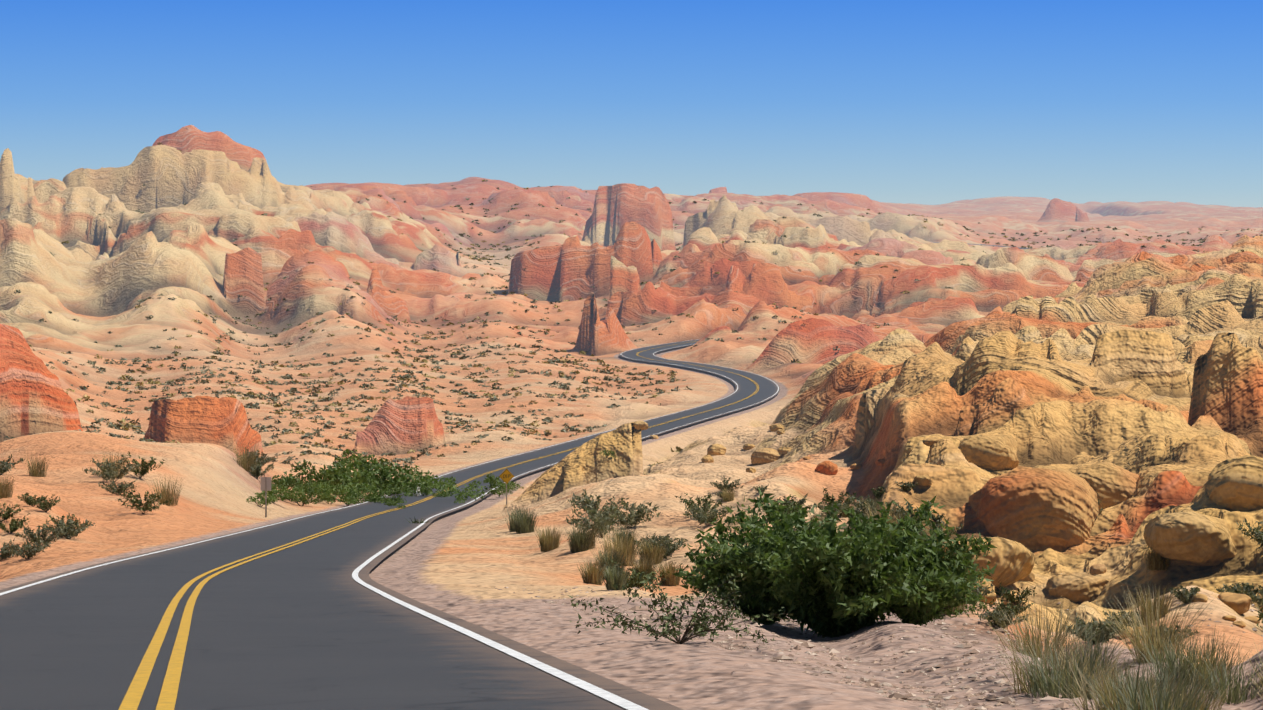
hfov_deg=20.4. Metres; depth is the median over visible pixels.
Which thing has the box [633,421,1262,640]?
outcrop boulders
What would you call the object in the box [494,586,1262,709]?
shoulder stones
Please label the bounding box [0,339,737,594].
road edge
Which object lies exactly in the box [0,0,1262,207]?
sky
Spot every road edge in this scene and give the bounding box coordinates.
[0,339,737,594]
[352,344,778,709]
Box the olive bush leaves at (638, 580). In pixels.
[0,452,1262,645]
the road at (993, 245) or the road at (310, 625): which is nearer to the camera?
the road at (310, 625)
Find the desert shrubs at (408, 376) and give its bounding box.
[4,142,1262,467]
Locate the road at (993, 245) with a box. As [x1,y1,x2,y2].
[933,242,1029,248]
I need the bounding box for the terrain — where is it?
[0,125,1262,709]
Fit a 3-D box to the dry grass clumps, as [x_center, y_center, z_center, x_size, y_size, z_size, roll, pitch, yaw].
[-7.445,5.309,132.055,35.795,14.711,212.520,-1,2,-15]
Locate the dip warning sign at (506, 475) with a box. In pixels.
[499,468,513,504]
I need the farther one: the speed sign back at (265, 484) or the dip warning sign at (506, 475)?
the dip warning sign at (506, 475)
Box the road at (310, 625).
[0,339,779,709]
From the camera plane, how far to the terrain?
422.15 m
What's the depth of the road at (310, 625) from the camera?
44.37 m
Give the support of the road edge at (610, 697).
on the road at (310, 625)
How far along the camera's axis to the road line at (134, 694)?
40.25 m
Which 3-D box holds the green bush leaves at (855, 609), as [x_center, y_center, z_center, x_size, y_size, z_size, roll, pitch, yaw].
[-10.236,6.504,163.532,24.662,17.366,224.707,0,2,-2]
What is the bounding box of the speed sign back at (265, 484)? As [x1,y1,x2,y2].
[261,477,270,516]
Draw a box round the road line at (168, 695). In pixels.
[156,341,758,709]
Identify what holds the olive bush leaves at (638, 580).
on the terrain
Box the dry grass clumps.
[0,441,1262,709]
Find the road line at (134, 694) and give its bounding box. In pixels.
[118,342,757,709]
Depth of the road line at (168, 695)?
40.18 m
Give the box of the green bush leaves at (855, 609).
[246,449,996,637]
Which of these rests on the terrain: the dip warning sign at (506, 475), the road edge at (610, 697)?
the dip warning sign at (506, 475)

